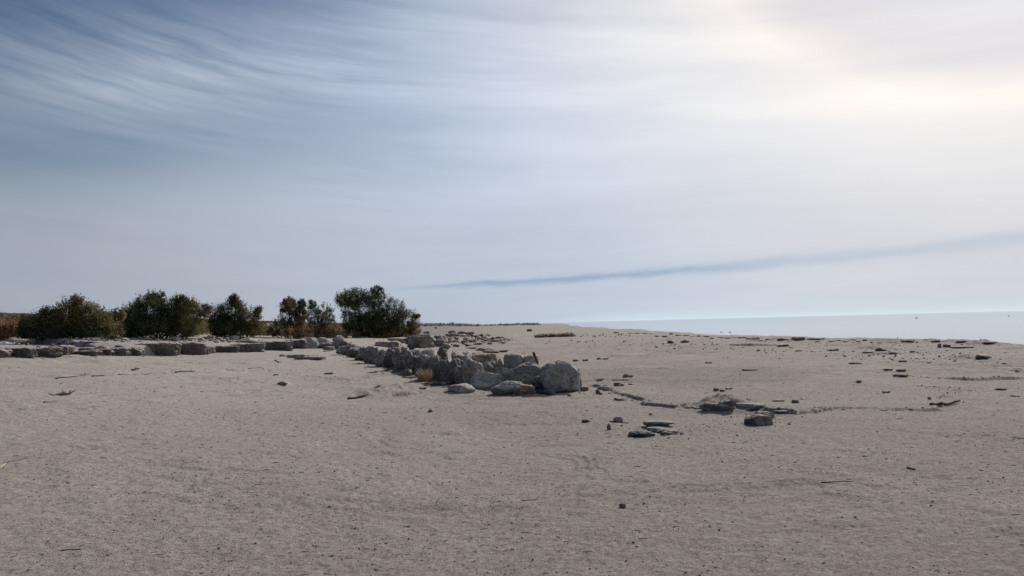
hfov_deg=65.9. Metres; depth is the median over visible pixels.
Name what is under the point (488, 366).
boulder
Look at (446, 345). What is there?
rock
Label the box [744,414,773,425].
rock
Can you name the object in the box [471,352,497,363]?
slab
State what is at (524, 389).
rock
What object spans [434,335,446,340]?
rock
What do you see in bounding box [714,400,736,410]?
rock
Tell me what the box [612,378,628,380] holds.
rock
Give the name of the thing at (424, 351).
slab
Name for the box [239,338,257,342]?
rock
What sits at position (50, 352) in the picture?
wall stone
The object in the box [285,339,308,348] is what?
wall stone
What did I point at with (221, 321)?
shrub
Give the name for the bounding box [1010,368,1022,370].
rock
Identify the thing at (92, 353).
wall stone
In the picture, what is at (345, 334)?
desert scrub
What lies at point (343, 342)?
rock
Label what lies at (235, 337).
rock
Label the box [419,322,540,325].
trees
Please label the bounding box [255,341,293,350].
wall stone
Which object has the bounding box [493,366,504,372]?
rock
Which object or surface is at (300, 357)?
rock
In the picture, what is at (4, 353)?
wall stone
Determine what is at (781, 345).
rock
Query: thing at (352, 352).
wall stone
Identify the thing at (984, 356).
rock
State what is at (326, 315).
shrub
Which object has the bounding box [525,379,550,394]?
driftwood
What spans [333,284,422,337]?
shrub
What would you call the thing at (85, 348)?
rock
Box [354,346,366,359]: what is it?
wall stone
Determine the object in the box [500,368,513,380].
boulder
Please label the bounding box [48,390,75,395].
twig heap
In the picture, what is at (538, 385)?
rock
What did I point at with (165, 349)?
wall stone
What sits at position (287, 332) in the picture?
dead brush
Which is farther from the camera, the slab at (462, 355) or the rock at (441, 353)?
the rock at (441, 353)
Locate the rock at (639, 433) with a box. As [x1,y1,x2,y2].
[628,430,654,436]
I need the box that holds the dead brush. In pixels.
[266,325,313,338]
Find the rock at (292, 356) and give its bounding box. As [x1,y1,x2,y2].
[287,354,300,357]
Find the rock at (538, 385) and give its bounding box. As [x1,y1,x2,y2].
[534,376,544,389]
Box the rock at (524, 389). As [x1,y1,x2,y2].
[514,384,535,395]
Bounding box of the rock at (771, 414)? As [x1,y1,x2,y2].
[755,411,774,417]
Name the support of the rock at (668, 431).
on the ground
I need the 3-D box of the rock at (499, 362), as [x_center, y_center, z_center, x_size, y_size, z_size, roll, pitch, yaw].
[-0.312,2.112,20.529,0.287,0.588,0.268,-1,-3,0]
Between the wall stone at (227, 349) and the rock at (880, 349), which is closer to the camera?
the rock at (880, 349)
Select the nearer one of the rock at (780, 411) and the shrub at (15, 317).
the rock at (780, 411)
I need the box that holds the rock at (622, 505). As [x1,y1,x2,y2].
[619,503,625,508]
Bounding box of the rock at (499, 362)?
[495,358,502,367]
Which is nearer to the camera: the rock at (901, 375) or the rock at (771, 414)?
the rock at (771, 414)
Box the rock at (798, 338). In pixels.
[791,336,804,339]
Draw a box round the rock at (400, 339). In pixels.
[388,337,405,342]
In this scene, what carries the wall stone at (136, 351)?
on the ground
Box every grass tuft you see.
[391,389,417,395]
[412,367,435,381]
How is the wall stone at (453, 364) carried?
on the ground
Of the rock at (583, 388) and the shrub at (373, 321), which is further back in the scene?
the shrub at (373, 321)
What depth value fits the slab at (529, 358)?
20.13 m
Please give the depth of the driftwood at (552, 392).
17.76 m
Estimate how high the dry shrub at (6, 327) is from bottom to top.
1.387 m
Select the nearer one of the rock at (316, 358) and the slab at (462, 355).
the slab at (462, 355)
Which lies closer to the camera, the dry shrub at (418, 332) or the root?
the root
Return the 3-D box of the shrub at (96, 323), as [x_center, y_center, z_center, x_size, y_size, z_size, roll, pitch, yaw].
[-20.895,1.339,37.110,4.788,2.246,2.383,-1,-3,0]
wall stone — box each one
[0,349,12,357]
[5,347,37,357]
[36,347,62,356]
[49,345,74,354]
[70,350,103,355]
[89,349,116,354]
[103,347,132,355]
[122,346,144,355]
[135,342,181,355]
[173,342,207,354]
[206,346,211,353]
[212,345,239,352]
[231,343,265,351]
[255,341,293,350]
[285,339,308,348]
[305,338,318,348]
[317,337,329,342]
[336,346,352,354]
[347,347,358,357]
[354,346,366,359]
[363,346,379,363]
[373,348,386,366]
[383,347,396,367]
[391,346,409,370]
[404,351,419,373]
[415,354,429,375]
[426,355,441,379]
[436,357,449,381]
[446,358,462,383]
[454,358,471,384]
[462,359,483,383]
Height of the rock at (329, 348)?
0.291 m
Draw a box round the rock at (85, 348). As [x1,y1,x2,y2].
[78,347,94,349]
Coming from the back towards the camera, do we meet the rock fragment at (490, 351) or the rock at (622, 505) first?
the rock fragment at (490, 351)
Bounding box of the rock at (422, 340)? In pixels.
[403,333,434,348]
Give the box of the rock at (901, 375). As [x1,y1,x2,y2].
[893,374,907,376]
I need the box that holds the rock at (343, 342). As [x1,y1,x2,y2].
[339,340,346,345]
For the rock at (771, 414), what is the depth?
12.55 m
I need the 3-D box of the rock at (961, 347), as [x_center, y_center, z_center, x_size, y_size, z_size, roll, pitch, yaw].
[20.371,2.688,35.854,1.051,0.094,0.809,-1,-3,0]
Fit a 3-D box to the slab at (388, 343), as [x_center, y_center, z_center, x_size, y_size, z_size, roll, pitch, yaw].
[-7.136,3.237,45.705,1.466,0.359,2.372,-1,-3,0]
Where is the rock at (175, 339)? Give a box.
[171,337,179,340]
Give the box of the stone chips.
[5,334,1023,458]
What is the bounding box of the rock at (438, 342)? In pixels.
[433,339,445,346]
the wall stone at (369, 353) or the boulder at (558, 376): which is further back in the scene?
the wall stone at (369, 353)
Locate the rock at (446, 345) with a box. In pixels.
[442,343,450,348]
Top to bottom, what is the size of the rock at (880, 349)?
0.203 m
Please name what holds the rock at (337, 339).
on the ground
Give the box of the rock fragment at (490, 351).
[482,349,499,352]
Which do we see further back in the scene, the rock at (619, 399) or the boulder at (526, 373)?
the boulder at (526, 373)
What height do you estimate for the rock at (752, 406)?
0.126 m
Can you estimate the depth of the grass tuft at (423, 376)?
22.21 m
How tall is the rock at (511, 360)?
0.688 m
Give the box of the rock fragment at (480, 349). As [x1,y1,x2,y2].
[476,348,493,350]
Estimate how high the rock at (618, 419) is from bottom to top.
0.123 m
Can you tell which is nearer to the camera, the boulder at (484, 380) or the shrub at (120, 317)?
the boulder at (484, 380)
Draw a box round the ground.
[0,313,1023,575]
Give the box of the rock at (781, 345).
[775,344,788,346]
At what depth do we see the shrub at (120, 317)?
40.69 m
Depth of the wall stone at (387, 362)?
26.12 m
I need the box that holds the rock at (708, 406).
[699,401,717,410]
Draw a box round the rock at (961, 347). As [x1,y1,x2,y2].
[949,346,973,347]
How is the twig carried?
on the ground
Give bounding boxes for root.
[347,393,367,398]
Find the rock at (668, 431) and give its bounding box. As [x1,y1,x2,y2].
[660,429,678,434]
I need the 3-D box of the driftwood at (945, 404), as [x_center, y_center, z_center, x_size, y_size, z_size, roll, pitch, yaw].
[7.488,1.992,13.631,0.844,0.084,0.068,0,-3,-30]
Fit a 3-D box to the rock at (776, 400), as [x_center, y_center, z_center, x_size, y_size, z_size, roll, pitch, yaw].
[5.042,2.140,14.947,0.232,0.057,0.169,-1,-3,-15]
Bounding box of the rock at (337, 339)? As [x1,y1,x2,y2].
[332,335,345,347]
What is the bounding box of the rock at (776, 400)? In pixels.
[772,399,784,401]
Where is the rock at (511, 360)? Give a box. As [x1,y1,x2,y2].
[503,353,523,368]
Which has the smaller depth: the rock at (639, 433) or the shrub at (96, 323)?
the rock at (639, 433)
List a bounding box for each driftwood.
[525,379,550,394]
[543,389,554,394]
[929,400,960,405]
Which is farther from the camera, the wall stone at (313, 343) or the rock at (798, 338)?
the rock at (798, 338)
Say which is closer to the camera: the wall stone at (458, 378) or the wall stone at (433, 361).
the wall stone at (458, 378)
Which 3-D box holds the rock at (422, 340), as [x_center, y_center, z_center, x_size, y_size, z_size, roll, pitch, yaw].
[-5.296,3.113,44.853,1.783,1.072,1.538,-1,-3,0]
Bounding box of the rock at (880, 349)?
[875,347,886,350]
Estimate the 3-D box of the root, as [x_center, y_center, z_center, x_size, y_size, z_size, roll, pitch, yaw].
[-3.289,2.324,16.862,0.065,0.097,0.539,-3,-3,38]
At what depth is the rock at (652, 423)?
11.49 m
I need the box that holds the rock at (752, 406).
[735,403,767,409]
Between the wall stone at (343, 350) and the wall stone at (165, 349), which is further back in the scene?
the wall stone at (343, 350)
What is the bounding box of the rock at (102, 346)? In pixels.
[96,345,109,348]
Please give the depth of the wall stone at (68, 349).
29.53 m
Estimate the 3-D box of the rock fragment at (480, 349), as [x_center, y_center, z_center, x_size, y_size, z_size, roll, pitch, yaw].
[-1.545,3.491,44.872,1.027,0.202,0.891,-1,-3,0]
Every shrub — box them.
[0,309,37,322]
[0,315,18,338]
[10,293,118,339]
[100,308,128,339]
[117,288,214,338]
[203,292,267,338]
[271,296,309,337]
[306,298,341,337]
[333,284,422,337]
[407,324,420,335]
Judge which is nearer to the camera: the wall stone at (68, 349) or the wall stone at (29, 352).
the wall stone at (29, 352)
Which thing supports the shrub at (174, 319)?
on the ground
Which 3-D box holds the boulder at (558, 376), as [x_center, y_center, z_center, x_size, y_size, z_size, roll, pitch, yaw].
[1.102,2.107,18.275,0.945,0.864,0.723,-1,-3,0]
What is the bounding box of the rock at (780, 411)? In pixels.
[773,410,787,412]
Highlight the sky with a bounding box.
[0,0,1023,323]
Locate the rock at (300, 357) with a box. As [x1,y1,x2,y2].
[294,354,304,359]
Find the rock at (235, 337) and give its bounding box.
[228,335,239,339]
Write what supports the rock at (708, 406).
on the ground
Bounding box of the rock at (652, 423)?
[643,420,674,426]
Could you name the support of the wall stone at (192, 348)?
on the ground
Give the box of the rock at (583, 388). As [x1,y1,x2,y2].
[580,386,588,390]
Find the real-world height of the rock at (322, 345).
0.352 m
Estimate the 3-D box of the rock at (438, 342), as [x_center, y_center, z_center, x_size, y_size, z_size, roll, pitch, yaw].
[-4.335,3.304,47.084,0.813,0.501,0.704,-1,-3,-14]
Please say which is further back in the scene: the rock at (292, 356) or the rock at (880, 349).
the rock at (292, 356)
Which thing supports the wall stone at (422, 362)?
on the ground
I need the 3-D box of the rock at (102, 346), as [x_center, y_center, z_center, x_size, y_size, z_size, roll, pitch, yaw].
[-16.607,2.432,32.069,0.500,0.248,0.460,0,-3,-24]
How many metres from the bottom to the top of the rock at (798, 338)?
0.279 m
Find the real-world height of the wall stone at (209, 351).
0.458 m
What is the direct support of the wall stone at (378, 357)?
on the ground
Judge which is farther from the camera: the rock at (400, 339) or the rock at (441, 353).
the rock at (400, 339)
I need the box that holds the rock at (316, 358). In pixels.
[304,356,326,359]
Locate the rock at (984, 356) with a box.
[975,354,991,358]
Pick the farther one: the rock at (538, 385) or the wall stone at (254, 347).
the wall stone at (254, 347)
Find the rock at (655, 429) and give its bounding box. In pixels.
[646,427,666,431]
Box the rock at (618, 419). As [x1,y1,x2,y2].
[613,416,622,421]
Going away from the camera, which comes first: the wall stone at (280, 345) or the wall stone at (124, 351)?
the wall stone at (124, 351)
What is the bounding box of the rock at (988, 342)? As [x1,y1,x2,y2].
[982,341,998,343]
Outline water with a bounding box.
[480,311,1023,344]
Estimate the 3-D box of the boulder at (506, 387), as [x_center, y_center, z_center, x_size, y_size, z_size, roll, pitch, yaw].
[-0.089,2.326,18.190,0.803,0.398,0.561,0,-3,-26]
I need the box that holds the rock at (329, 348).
[323,346,334,350]
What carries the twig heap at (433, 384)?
on the ground
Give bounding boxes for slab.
[375,341,401,346]
[413,348,435,355]
[451,350,471,361]
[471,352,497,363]
[523,354,538,363]
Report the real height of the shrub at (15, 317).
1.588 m
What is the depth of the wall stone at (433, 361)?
22.88 m
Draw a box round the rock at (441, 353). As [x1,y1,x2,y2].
[437,346,448,360]
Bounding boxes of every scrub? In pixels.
[4,312,408,337]
[534,332,575,337]
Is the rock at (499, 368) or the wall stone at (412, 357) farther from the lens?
the wall stone at (412, 357)
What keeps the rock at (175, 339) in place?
on the ground
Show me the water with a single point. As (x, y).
(1003, 326)
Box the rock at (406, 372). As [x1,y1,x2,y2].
[400,369,412,375]
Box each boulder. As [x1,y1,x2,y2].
[448,383,475,392]
[469,372,504,389]
[482,360,495,371]
[491,381,523,394]
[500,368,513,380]
[512,362,540,384]
[539,360,579,392]
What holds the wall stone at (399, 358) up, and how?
on the ground
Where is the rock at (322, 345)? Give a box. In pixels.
[319,343,331,347]
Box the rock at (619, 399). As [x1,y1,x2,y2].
[614,397,626,400]
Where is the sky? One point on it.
(466, 161)
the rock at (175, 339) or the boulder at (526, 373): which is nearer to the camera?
the boulder at (526, 373)
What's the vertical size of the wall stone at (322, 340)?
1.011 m
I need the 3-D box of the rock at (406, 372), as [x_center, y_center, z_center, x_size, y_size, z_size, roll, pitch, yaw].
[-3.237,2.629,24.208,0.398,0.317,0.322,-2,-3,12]
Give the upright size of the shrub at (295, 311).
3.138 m
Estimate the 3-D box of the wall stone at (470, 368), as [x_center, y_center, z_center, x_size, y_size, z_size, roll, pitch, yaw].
[-0.972,2.197,19.849,0.540,0.852,0.466,-2,-3,16]
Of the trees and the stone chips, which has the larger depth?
the trees
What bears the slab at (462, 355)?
on the ground
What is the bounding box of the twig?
[821,481,853,482]
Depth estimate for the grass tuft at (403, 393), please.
17.39 m
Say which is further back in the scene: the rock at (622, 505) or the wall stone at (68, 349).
the wall stone at (68, 349)
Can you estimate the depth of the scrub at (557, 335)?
86.14 m
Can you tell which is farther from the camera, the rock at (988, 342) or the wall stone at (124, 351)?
the rock at (988, 342)
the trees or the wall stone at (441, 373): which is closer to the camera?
the wall stone at (441, 373)
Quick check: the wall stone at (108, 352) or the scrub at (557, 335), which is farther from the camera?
the scrub at (557, 335)
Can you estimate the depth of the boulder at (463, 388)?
18.64 m
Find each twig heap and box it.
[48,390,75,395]
[424,381,455,385]

